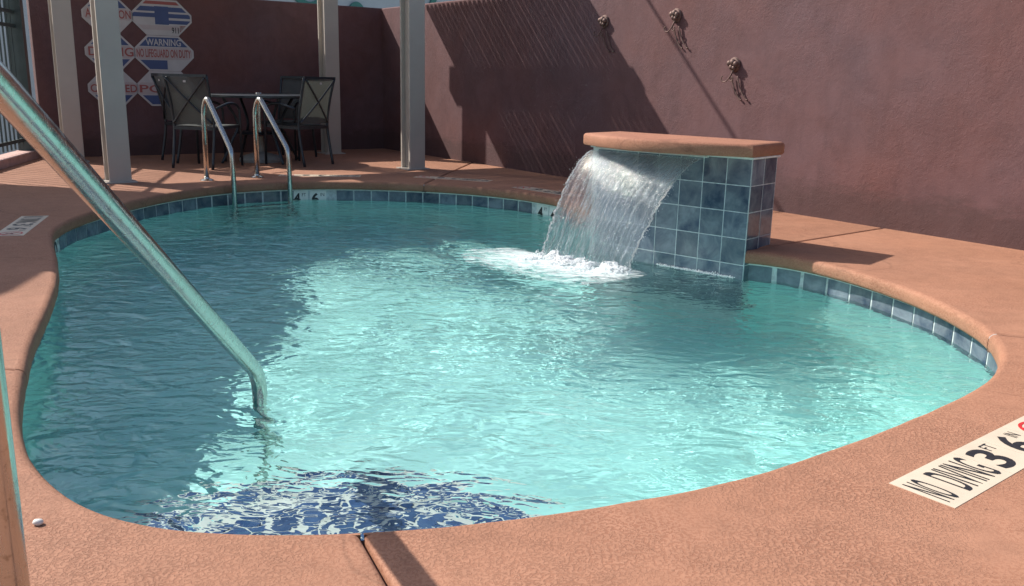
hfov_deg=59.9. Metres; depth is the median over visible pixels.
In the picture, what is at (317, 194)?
waterline depth marker
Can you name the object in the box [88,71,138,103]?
pool rule sign
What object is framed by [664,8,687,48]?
wall ornament
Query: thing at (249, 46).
stucco wall
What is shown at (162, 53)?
pool rule sign
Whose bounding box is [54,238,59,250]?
waterline depth marker
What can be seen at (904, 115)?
stucco wall
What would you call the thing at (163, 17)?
pool rule sign
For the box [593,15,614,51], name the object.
wall ornament
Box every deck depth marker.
[0,216,47,235]
[279,174,360,176]
[416,176,491,181]
[512,186,561,194]
[889,416,1023,507]
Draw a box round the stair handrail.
[0,60,267,585]
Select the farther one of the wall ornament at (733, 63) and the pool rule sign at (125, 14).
the pool rule sign at (125, 14)
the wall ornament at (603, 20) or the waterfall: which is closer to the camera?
the waterfall
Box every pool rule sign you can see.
[81,0,132,32]
[84,36,135,68]
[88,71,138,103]
[131,0,191,35]
[134,35,193,70]
[136,71,182,105]
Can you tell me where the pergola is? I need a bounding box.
[47,0,429,183]
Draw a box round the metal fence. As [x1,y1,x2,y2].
[0,0,34,152]
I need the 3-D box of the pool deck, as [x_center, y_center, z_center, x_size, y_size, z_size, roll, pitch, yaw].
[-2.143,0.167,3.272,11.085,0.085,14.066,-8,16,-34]
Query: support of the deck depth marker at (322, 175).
on the pool deck
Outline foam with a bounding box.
[514,248,635,276]
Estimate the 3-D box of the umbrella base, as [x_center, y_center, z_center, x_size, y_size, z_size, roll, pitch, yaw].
[-2.746,-1.577,9.715,0.470,0.270,0.470,1,14,0]
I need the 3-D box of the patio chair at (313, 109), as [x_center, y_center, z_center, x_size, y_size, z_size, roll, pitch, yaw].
[-2.234,-1.825,9.419,0.589,0.918,0.528,9,15,29]
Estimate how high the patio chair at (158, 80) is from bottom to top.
0.918 m
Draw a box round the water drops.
[541,150,700,271]
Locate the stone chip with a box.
[32,519,42,525]
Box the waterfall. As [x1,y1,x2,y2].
[542,150,702,272]
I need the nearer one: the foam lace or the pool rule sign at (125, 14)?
the foam lace
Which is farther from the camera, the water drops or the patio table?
the patio table
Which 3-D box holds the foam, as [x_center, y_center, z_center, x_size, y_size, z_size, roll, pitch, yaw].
[0.383,-0.232,5.439,0.419,0.142,0.809,-10,18,-40]
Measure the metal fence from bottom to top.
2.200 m
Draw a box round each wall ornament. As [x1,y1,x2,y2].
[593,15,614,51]
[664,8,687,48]
[720,57,747,100]
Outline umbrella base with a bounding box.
[239,136,280,162]
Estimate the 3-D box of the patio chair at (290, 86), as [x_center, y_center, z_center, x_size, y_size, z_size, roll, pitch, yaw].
[-2.561,-2.009,10.156,0.528,0.918,0.589,5,14,16]
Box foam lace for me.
[472,248,639,278]
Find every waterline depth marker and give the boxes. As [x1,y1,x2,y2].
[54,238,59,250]
[294,190,325,199]
[536,204,556,215]
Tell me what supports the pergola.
on the pool deck
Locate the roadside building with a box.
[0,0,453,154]
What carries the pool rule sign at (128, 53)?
attached to the stucco wall at (249, 46)
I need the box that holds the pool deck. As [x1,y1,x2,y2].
[0,148,1023,585]
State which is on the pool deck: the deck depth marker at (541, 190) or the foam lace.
the deck depth marker at (541, 190)
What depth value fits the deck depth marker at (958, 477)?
2.23 m
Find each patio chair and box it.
[151,73,226,162]
[162,73,243,169]
[262,76,317,159]
[263,76,335,166]
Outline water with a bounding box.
[22,199,994,540]
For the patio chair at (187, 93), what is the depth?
8.71 m
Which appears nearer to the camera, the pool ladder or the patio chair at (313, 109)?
the pool ladder
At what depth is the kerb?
8.98 m
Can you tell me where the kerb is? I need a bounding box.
[0,150,41,169]
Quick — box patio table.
[211,93,299,164]
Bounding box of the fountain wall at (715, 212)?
[583,131,784,279]
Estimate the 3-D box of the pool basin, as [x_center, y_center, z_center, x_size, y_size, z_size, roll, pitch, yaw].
[-0.385,0.668,4.740,4.341,1.530,7.766,-2,14,-14]
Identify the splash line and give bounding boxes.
[656,263,734,278]
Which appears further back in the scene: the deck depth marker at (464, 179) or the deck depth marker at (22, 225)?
the deck depth marker at (464, 179)
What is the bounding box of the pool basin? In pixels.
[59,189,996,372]
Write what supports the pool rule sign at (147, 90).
attached to the stucco wall at (249, 46)
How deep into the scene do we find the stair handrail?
1.52 m
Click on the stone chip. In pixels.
(37, 522)
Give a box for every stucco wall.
[26,0,382,156]
[382,0,1023,250]
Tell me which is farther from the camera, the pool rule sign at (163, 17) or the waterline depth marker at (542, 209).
the pool rule sign at (163, 17)
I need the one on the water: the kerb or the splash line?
the splash line
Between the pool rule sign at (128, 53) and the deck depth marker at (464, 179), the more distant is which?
the pool rule sign at (128, 53)
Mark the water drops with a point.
(551, 222)
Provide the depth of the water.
3.38 m
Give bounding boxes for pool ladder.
[200,97,292,205]

